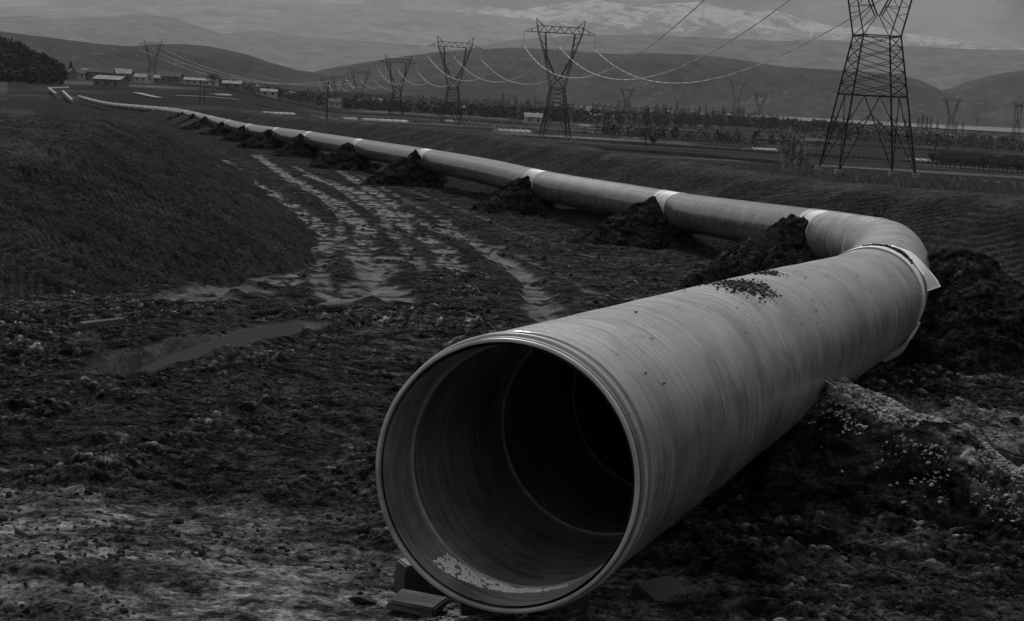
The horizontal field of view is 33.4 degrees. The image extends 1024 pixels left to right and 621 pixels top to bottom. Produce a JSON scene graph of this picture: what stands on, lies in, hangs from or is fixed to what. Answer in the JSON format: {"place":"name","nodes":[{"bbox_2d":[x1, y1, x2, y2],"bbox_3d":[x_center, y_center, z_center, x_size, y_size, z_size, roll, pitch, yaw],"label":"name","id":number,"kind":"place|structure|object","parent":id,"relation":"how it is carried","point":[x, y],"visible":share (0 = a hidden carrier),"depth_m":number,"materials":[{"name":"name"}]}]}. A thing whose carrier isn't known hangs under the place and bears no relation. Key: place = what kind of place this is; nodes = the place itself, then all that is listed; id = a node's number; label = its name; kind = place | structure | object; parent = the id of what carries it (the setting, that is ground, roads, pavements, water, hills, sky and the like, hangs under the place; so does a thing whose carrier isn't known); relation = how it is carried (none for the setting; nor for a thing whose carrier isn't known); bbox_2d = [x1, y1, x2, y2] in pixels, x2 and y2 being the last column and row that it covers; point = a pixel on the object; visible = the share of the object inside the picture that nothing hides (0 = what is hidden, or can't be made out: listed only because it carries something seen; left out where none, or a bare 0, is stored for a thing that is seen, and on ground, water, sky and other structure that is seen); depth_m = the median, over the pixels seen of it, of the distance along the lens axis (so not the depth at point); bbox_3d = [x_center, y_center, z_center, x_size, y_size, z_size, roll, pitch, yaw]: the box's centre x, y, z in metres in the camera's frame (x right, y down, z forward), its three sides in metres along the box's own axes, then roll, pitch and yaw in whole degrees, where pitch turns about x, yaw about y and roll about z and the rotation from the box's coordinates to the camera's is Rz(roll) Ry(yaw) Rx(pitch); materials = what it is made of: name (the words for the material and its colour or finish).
{"place":"outdoors","nodes":[
{"label":"outdoors","id":0,"kind":"place"},
{"bbox_2d":[0,31,390,94],"bbox_3d":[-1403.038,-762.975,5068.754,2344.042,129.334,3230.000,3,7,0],"label":"hills","id":1,"kind":"structure","parent":0,"point":[79,55],"depth_m":4297.16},
{"bbox_2d":[0,14,450,71],"bbox_3d":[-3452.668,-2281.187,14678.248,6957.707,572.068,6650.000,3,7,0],"label":"hills","id":2,"kind":"structure","parent":0,"point":[309,54],"depth_m":14075.40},
{"bbox_2d":[0,0,620,48],"bbox_3d":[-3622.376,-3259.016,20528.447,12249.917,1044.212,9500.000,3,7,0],"label":"mountains","id":3,"kind":"structure","parent":0,"point":[373,23],"depth_m":19926.60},
{"bbox_2d":[0,80,1023,620],"bbox_3d":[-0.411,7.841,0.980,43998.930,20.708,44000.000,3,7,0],"label":"ground","id":4,"kind":"structure","parent":0,"point":[686,552],"depth_m":15.11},
{"bbox_2d":[0,108,47,116],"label":"spoil heap","id":5,"kind":"object","parent":4,"relation":"on","point":[14,112],"visible":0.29,"depth_m":141.24,"materials":[{"name":"soil"}]},
{"bbox_2d":[65,67,76,79],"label":"house","id":6,"kind":"structure","parent":4,"relation":"on","point":[71,73],"depth_m":970.25,"materials":[{"name":"tile"}]},
{"bbox_2d":[75,69,87,79],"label":"house","id":7,"kind":"structure","parent":4,"relation":"on","point":[81,74],"depth_m":989.10,"materials":[{"name":"tile"}]},
{"bbox_2d":[87,67,115,80],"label":"house","id":8,"kind":"structure","parent":4,"relation":"on","point":[93,72],"depth_m":988.21,"materials":[{"name":"tile"}]},
{"bbox_2d":[79,317,126,329],"bbox_3d":[-5.388,0.177,22.456,0.609,0.124,0.166,-5,11,-35],"label":"wood board","id":9,"kind":"object","parent":4,"relation":"on","point":[119,321],"visible":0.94,"depth_m":22.41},
{"bbox_2d":[92,75,130,88],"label":"barn","id":10,"kind":"structure","parent":4,"relation":"on","point":[110,81],"depth_m":770.75,"materials":[{"name":"metal"}]},
{"bbox_2d":[115,68,133,81],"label":"house","id":11,"kind":"structure","parent":4,"relation":"on","point":[128,73],"depth_m":1008.62,"materials":[{"name":"metal"}]},
{"bbox_2d":[133,73,149,82],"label":"house","id":12,"kind":"structure","parent":4,"relation":"on","point":[142,78],"depth_m":1108.26,"materials":[{"name":"metal"}]},
{"bbox_2d":[139,72,156,82],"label":"house","id":13,"kind":"structure","parent":4,"relation":"on","point":[151,74],"depth_m":1167.86,"materials":[{"name":"tile"}]},
{"bbox_2d":[139,41,164,72],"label":"transmission tower","id":14,"kind":"structure","parent":4,"relation":"on","point":[149,56],"depth_m":1446.04,"materials":[{"name":"metal"}]},
{"bbox_2d":[144,51,344,83],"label":"power cable","id":15,"kind":"object","parent":14,"relation":"hanging from","point":[239,80],"visible":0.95,"depth_m":1392.71,"materials":[{"name":"silver metal"}]},
{"bbox_2d":[154,50,356,83],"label":"power cable","id":16,"kind":"object","parent":14,"relation":"hanging from","point":[249,80],"visible":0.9,"depth_m":1404.79,"materials":[{"name":"silver metal"}]},
{"bbox_2d":[170,52,370,84],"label":"power cable","id":17,"kind":"object","parent":14,"relation":"hanging from","point":[262,81],"visible":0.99,"depth_m":1406.75,"materials":[{"name":"silver metal"}]},
{"bbox_2d":[152,75,160,83],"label":"house","id":18,"kind":"structure","parent":4,"relation":"on","point":[156,78],"depth_m":1138.05,"materials":[{"name":"metal"}]},
{"bbox_2d":[0,115,320,298],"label":"spoil heap","id":19,"kind":"object","parent":4,"relation":"on","point":[89,205],"visible":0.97,"depth_m":35.28,"materials":[{"name":"soil"}]},
{"bbox_2d":[160,72,184,84],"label":"house","id":20,"kind":"structure","parent":4,"relation":"on","point":[172,77],"depth_m":988.65,"materials":[{"name":"tile"}]},
{"bbox_2d":[174,113,194,124],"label":"soil mound","id":21,"kind":"object","parent":4,"relation":"on","point":[191,116],"visible":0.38,"depth_m":210.93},
{"bbox_2d":[160,77,219,86],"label":"barn","id":22,"kind":"structure","parent":4,"relation":"on","point":[191,81],"depth_m":1037.93,"materials":[{"name":"metal"}]},
{"bbox_2d":[177,116,208,129],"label":"soil mound","id":23,"kind":"object","parent":4,"relation":"on","point":[200,123],"visible":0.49,"depth_m":192.40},
{"bbox_2d":[196,121,229,135],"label":"soil mound","id":24,"kind":"object","parent":4,"relation":"on","point":[218,129],"visible":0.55,"depth_m":173.59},
{"bbox_2d":[205,72,220,85],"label":"bare tree","id":25,"kind":"object","parent":4,"relation":"on","point":[212,78],"visible":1,"depth_m":984.49,"materials":[{"name":"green plant"}]},
{"bbox_2d":[134,323,304,372],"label":"puddle","id":26,"kind":"object","parent":4,"relation":"on","point":[252,336],"visible":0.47,"depth_m":21.64,"materials":[{"name":"grey liquid"}]},
{"bbox_2d":[209,93,231,95],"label":"plastic tunnel","id":27,"kind":"structure","parent":4,"relation":"on","point":[221,94],"depth_m":756.42,"materials":[{"name":"plastic"}]},
{"bbox_2d":[222,80,243,90],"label":"barn","id":28,"kind":"structure","parent":4,"relation":"on","point":[235,85],"depth_m":939.56,"materials":[{"name":"metal"}]},
{"bbox_2d":[218,125,250,141],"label":"soil mound","id":29,"kind":"object","parent":4,"relation":"on","point":[239,134],"visible":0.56,"depth_m":155.69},
{"bbox_2d":[233,129,284,149],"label":"soil mound","id":30,"kind":"object","parent":4,"relation":"on","point":[264,140],"visible":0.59,"depth_m":138.50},
{"bbox_2d":[260,88,277,98],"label":"barn","id":31,"kind":"structure","parent":4,"relation":"on","point":[271,93],"depth_m":970.30,"materials":[{"name":"metal"}]},
{"bbox_2d":[260,111,295,114],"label":"plastic tunnel","id":32,"kind":"structure","parent":4,"relation":"on","point":[285,113],"depth_m":638.26,"materials":[{"name":"plastic"}]},
{"bbox_2d":[157,74,413,108],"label":"hedgerow","id":33,"kind":"object","parent":4,"relation":"on","point":[249,89],"visible":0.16,"depth_m":1348.23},
{"bbox_2d":[270,133,325,157],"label":"soil mound","id":34,"kind":"object","parent":4,"relation":"on","point":[296,146],"visible":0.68,"depth_m":123.33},
{"bbox_2d":[324,81,331,118],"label":"utility pole","id":35,"kind":"object","parent":4,"relation":"on","point":[328,83],"visible":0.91,"depth_m":379.20,"materials":[{"name":"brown wood"}]},
{"bbox_2d":[328,98,341,107],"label":"house","id":36,"kind":"structure","parent":4,"relation":"on","point":[335,103],"depth_m":1089.55,"materials":[{"name":"tile"}]},
{"bbox_2d":[307,142,382,170],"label":"soil mound","id":37,"kind":"object","parent":4,"relation":"on","point":[346,156],"visible":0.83,"depth_m":105.84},
{"bbox_2d":[334,116,358,120],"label":"plastic tunnel","id":38,"kind":"structure","parent":4,"relation":"on","point":[346,118],"depth_m":637.50,"materials":[{"name":"plastic"}]},
{"bbox_2d":[170,84,528,124],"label":"hedgerow","id":39,"kind":"object","parent":4,"relation":"on","point":[454,119],"visible":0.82,"depth_m":868.85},
{"bbox_2d":[345,67,371,107],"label":"transmission tower","id":40,"kind":"structure","parent":4,"relation":"on","point":[359,78],"depth_m":1346.02,"materials":[{"name":"metal"}]},
{"bbox_2d":[359,118,408,122],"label":"plastic tunnel","id":41,"kind":"structure","parent":4,"relation":"on","point":[383,120],"depth_m":637.69,"materials":[{"name":"plastic"}]},
{"bbox_2d":[378,54,417,114],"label":"transmission tower","id":42,"kind":"structure","parent":4,"relation":"on","point":[401,103],"depth_m":981.26,"materials":[{"name":"metal"}]},
{"bbox_2d":[358,149,448,187],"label":"soil mound","id":43,"kind":"object","parent":4,"relation":"on","point":[411,170],"visible":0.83,"depth_m":87.84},
{"bbox_2d":[386,588,447,616],"bbox_3d":[-0.453,1.400,8.150,0.251,0.071,0.188,6,8,20],"label":"wood block","id":44,"kind":"object","parent":4,"relation":"on","point":[407,601],"depth_m":8.10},
{"bbox_2d":[393,558,447,595],"bbox_3d":[-0.415,1.339,8.576,0.327,0.182,0.217,1,7,-17],"label":"wood block","id":45,"kind":"object","parent":4,"relation":"on","point":[408,576],"depth_m":8.47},
{"bbox_2d":[428,36,481,123],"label":"transmission tower","id":46,"kind":"structure","parent":4,"relation":"on","point":[448,87],"depth_m":709.46,"materials":[{"name":"metal"}]},
{"bbox_2d":[235,80,739,130],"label":"hedgerow","id":47,"kind":"object","parent":4,"relation":"on","point":[488,110],"visible":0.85,"depth_m":1119.50,"materials":[{"name":"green plant"}]},
{"bbox_2d":[77,95,940,613],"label":"pipeline","id":48,"kind":"object","parent":4,"relation":"on","point":[581,453],"visible":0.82,"depth_m":8.97,"materials":[{"name":"metal"}]},
{"bbox_2d":[433,553,567,592],"bbox_3d":[-0.018,1.173,7.578,0.668,0.137,0.189,3,7,0],"label":"grit residue","id":49,"kind":"object","parent":48,"relation":"on","point":[452,564],"visible":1,"depth_m":7.55},
{"bbox_2d":[493,265,865,431],"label":"mud specks","id":50,"kind":"object","parent":48,"relation":"on","point":[725,309],"visible":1,"depth_m":10.04,"materials":[{"name":"soil"}]},
{"bbox_2d":[687,278,802,324],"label":"soil crumbs","id":51,"kind":"object","parent":48,"relation":"on","point":[730,283],"visible":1,"depth_m":11.53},
{"bbox_2d":[737,270,788,276],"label":"soil crumbs","id":52,"kind":"object","parent":48,"relation":"on","point":[767,272],"visible":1,"depth_m":13.10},
{"bbox_2d":[852,243,921,275],"bbox_3d":[4.415,-0.620,20.375,0.939,0.356,0.621,6,8,26],"label":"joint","id":53,"kind":"object","parent":48,"relation":"on","point":[905,255],"visible":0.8,"depth_m":20.25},
{"bbox_2d":[256,104,765,145],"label":"hedgerow","id":54,"kind":"object","parent":4,"relation":"on","point":[657,137],"visible":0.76,"depth_m":624.98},
{"bbox_2d":[0,202,1023,620],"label":"mud clods","id":55,"kind":"object","parent":4,"relation":"on","point":[360,598],"visible":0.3,"depth_m":11.50,"materials":[{"name":"soil"}]},
{"bbox_2d":[492,128,532,133],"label":"plastic tunnel","id":56,"kind":"structure","parent":4,"relation":"on","point":[512,130],"depth_m":557.91,"materials":[{"name":"plastic"}]},
{"bbox_2d":[470,175,557,216],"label":"soil mound","id":57,"kind":"object","parent":4,"relation":"on","point":[518,196],"visible":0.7,"depth_m":68.01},
{"bbox_2d":[458,594,587,615],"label":"wood beam","id":58,"kind":"structure","parent":4,"relation":"on","point":[581,603],"depth_m":8.10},
{"bbox_2d":[523,112,542,123],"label":"house","id":59,"kind":"structure","parent":4,"relation":"on","point":[533,118],"depth_m":891.17,"materials":[{"name":"metal"}]},
{"bbox_2d":[244,85,873,128],"bbox_3d":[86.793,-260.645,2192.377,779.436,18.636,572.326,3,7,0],"label":"hedgerow","id":60,"kind":"object","parent":4,"relation":"on","point":[505,102],"visible":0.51,"depth_m":2193.81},
{"bbox_2d":[524,18,595,137],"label":"transmission tower","id":61,"kind":"structure","parent":4,"relation":"on","point":[552,87],"depth_m":529.28,"materials":[{"name":"metal"}]},
{"bbox_2d":[428,49,520,80],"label":"power cable","id":62,"kind":"object","parent":61,"relation":"hanging from","point":[480,78],"visible":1,"depth_m":600.15,"materials":[{"name":"silver metal"}]},
{"bbox_2d":[524,0,703,77],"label":"power cable","id":63,"kind":"object","parent":61,"relation":"hanging from","point":[633,56],"visible":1,"depth_m":286.81,"materials":[{"name":"silver metal"}]},
{"bbox_2d":[140,106,1023,284],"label":"spoil bank","id":64,"kind":"structure","parent":4,"relation":"on","point":[933,220],"depth_m":62.83,"materials":[{"name":"soil"}]},
{"bbox_2d":[621,88,634,115],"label":"transmission tower","id":65,"kind":"structure","parent":4,"relation":"on","point":[630,91],"depth_m":2096.46,"materials":[{"name":"metal"}]},
{"bbox_2d":[619,136,639,138],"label":"plastic tunnel","id":66,"kind":"structure","parent":4,"relation":"on","point":[628,137],"depth_m":557.42,"materials":[{"name":"plastic"}]},
{"bbox_2d":[571,196,697,249],"bbox_3d":[4.476,-2.678,54.773,5.727,1.963,5.957,5,7,14],"label":"soil mound","id":67,"kind":"object","parent":4,"relation":"on","point":[646,224],"visible":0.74,"depth_m":53.80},
{"bbox_2d":[631,575,688,600],"bbox_3d":[0.758,1.423,8.492,0.278,0.086,0.225,-4,30,-43],"label":"wood block","id":68,"kind":"object","parent":4,"relation":"on","point":[663,588],"depth_m":8.47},
{"bbox_2d":[656,119,672,128],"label":"bare tree","id":69,"kind":"object","parent":4,"relation":"on","point":[665,122],"visible":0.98,"depth_m":912.91,"materials":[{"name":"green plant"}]},
{"bbox_2d":[506,134,852,158],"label":"hedgerow","id":70,"kind":"object","parent":4,"relation":"on","point":[768,152],"visible":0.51,"depth_m":423.26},
{"bbox_2d":[572,144,816,166],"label":"hedgerow","id":71,"kind":"object","parent":4,"relation":"on","point":[703,155],"visible":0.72,"depth_m":286.64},
{"bbox_2d":[376,163,1023,196],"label":"road","id":72,"kind":"structure","parent":4,"relation":"on","point":[901,179],"depth_m":179.04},
{"bbox_2d":[566,123,835,146],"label":"hedgerow","id":73,"kind":"object","parent":4,"relation":"on","point":[614,127],"visible":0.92,"depth_m":619.59,"materials":[{"name":"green plant"}]},
{"bbox_2d":[726,81,749,116],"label":"transmission tower","id":74,"kind":"structure","parent":4,"relation":"on","point":[742,84],"depth_m":1645.85,"materials":[{"name":"metal"}]},
{"bbox_2d":[565,106,915,133],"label":"hedgerow","id":75,"kind":"object","parent":4,"relation":"on","point":[743,121],"visible":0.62,"depth_m":1482.18,"materials":[{"name":"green plant"}]},
{"bbox_2d":[679,213,818,287],"bbox_3d":[6.580,-1.117,39.331,6.015,2.216,6.172,5,7,17],"label":"soil mound","id":76,"kind":"object","parent":4,"relation":"on","point":[781,242],"visible":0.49,"depth_m":38.47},
{"bbox_2d":[742,147,777,150],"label":"plastic tunnel","id":77,"kind":"structure","parent":4,"relation":"on","point":[762,148],"depth_m":478.46,"materials":[{"name":"plastic"}]},
{"bbox_2d":[752,92,768,119],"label":"transmission tower","id":78,"kind":"structure","parent":4,"relation":"on","point":[758,104],"depth_m":1897.17,"materials":[{"name":"metal"}]},
{"bbox_2d":[777,126,797,167],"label":"bare tree","id":79,"kind":"object","parent":4,"relation":"on","point":[787,140],"visible":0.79,"depth_m":210.80,"materials":[{"name":"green plant"}]},
{"bbox_2d":[784,132,802,169],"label":"bare tree","id":80,"kind":"object","parent":4,"relation":"on","point":[793,144],"visible":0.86,"depth_m":203.96,"materials":[{"name":"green plant"}]},
{"bbox_2d":[792,140,808,168],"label":"bare tree","id":81,"kind":"object","parent":4,"relation":"on","point":[800,158],"visible":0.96,"depth_m":199.05,"materials":[{"name":"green plant"}]},
{"bbox_2d":[799,145,812,168],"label":"bare tree","id":82,"kind":"object","parent":4,"relation":"on","point":[806,162],"visible":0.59,"depth_m":203.99,"materials":[{"name":"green plant"}]},
{"bbox_2d":[799,124,814,136],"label":"bare tree","id":83,"kind":"object","parent":4,"relation":"on","point":[807,128],"visible":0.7,"depth_m":960.63,"materials":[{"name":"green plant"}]},
{"bbox_2d":[610,141,1023,170],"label":"hedgerow","id":84,"kind":"object","parent":4,"relation":"on","point":[866,158],"visible":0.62,"depth_m":385.69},
{"bbox_2d":[814,0,920,179],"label":"transmission tower","id":85,"kind":"structure","parent":4,"relation":"on","point":[890,171],"depth_m":187.75,"materials":[{"name":"metal"}]},
{"bbox_2d":[561,0,789,79],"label":"power cable","id":86,"kind":"object","parent":85,"relation":"hanging from","point":[692,61],"visible":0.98,"depth_m":296.97,"materials":[{"name":"silver metal"}]},
{"bbox_2d":[600,0,880,83],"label":"power cable","id":87,"kind":"object","parent":85,"relation":"hanging from","point":[758,64],"visible":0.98,"depth_m":298.26,"materials":[{"name":"silver metal"}]},
{"bbox_2d":[717,377,1023,541],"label":"soil mound","id":88,"kind":"object","parent":4,"relation":"on","point":[796,468],"visible":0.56,"depth_m":11.60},
{"bbox_2d":[800,376,1023,542],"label":"soil crumbs","id":89,"kind":"object","parent":88,"relation":"on","point":[1002,461],"visible":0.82,"depth_m":11.94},
{"bbox_2d":[872,207,886,217],"bbox_3d":[9.664,-2.417,45.006,0.386,0.645,0.266,-1,8,-30],"label":"dry weed","id":90,"kind":"object","parent":4,"relation":"on","point":[877,215],"visible":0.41,"depth_m":44.98,"materials":[{"name":"plant"}]},
{"bbox_2d":[748,138,1021,156],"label":"hedgerow","id":91,"kind":"object","parent":4,"relation":"on","point":[882,147],"visible":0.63,"depth_m":672.86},
{"bbox_2d":[754,125,1023,151],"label":"hedgerow","id":92,"kind":"object","parent":4,"relation":"on","point":[949,140],"visible":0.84,"depth_m":840.23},
{"bbox_2d":[906,157,952,162],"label":"plastic tunnel","id":93,"kind":"structure","parent":4,"relation":"on","point":[921,159],"depth_m":427.63,"materials":[{"name":"plastic"}]},
{"bbox_2d":[941,97,963,134],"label":"transmission tower","id":94,"kind":"structure","parent":4,"relation":"on","point":[949,120],"depth_m":1596.15,"materials":[{"name":"metal"}]},
{"bbox_2d":[883,247,1023,377],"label":"soil mound","id":95,"kind":"object","parent":4,"relation":"on","point":[971,320],"visible":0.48,"depth_m":22.77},
{"bbox_2d":[949,155,961,167],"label":"bare tree","id":96,"kind":"object","parent":4,"relation":"on","point":[955,161],"visible":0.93,"depth_m":319.92,"materials":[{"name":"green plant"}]},
{"bbox_2d":[958,154,975,168],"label":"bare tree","id":97,"kind":"object","parent":4,"relation":"on","point":[965,161],"visible":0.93,"depth_m":315.59,"materials":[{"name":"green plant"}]},
{"bbox_2d":[973,153,990,170],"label":"bare tree","id":98,"kind":"object","parent":4,"relation":"on","point":[981,159],"visible":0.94,"depth_m":310.51,"materials":[{"name":"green plant"}]},
{"bbox_2d":[988,158,1002,171],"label":"bare tree","id":99,"kind":"object","parent":4,"relation":"on","point":[992,162],"visible":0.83,"depth_m":306.16,"materials":[{"name":"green plant"}]},
{"bbox_2d":[996,159,1010,172],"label":"bare tree","id":100,"kind":"object","parent":4,"relation":"on","point":[1003,162],"visible":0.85,"depth_m":303.03,"materials":[{"name":"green plant"}]},
{"bbox_2d":[1004,158,1019,172],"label":"bare tree","id":101,"kind":"object","parent":4,"relation":"on","point":[1008,163],"visible":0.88,"depth_m":301.28,"materials":[{"name":"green plant"}]},
{"bbox_2d":[1010,101,1023,140],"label":"transmission tower","id":102,"kind":"structure","parent":4,"relation":"on","point":[1017,114],"depth_m":1497.71,"materials":[{"name":"metal"}]},
{"bbox_2d":[0,0,1023,47],"label":"sky","id":103,"kind":"structure","parent":0,"point":[999,22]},
{"bbox_2d":[279,48,976,125],"bbox_3d":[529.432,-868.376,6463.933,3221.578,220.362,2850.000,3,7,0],"label":"hills","id":104,"kind":"structure","parent":0,"point":[800,92],"depth_m":5770.69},
{"bbox_2d":[426,34,1023,89],"bbox_3d":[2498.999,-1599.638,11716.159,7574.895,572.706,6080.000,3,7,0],"label":"hills","id":105,"kind":"structure","parent":0,"point":[942,68],"depth_m":11299.55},
{"bbox_2d":[456,0,1023,49],"bbox_3d":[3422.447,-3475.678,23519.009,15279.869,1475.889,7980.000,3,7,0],"label":"mountains","id":106,"kind":"structure","parent":0,"point":[706,20],"depth_m":23187.18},
{"bbox_2d":[553,105,1023,132],"bbox_3d":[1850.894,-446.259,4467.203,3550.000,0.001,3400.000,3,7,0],"label":"lake","id":107,"kind":"structure","parent":0,"point":[1000,129],"depth_m":4039.37,"materials":[{"name":"grey liquid"}]},
{"bbox_2d":[941,71,1023,127],"bbox_3d":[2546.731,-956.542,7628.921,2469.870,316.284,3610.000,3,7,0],"label":"hills","id":108,"kind":"structure","parent":0,"point":[992,98],"depth_m":6868.76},
{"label":"hills","id":109,"kind":"structure","parent":0,"visible":0},
{"bbox_2d":[0,36,69,84],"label":"woodland","id":110,"kind":"object","parent":109,"relation":"on","point":[20,57],"visible":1,"depth_m":846.28,"materials":[{"name":"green plant"}]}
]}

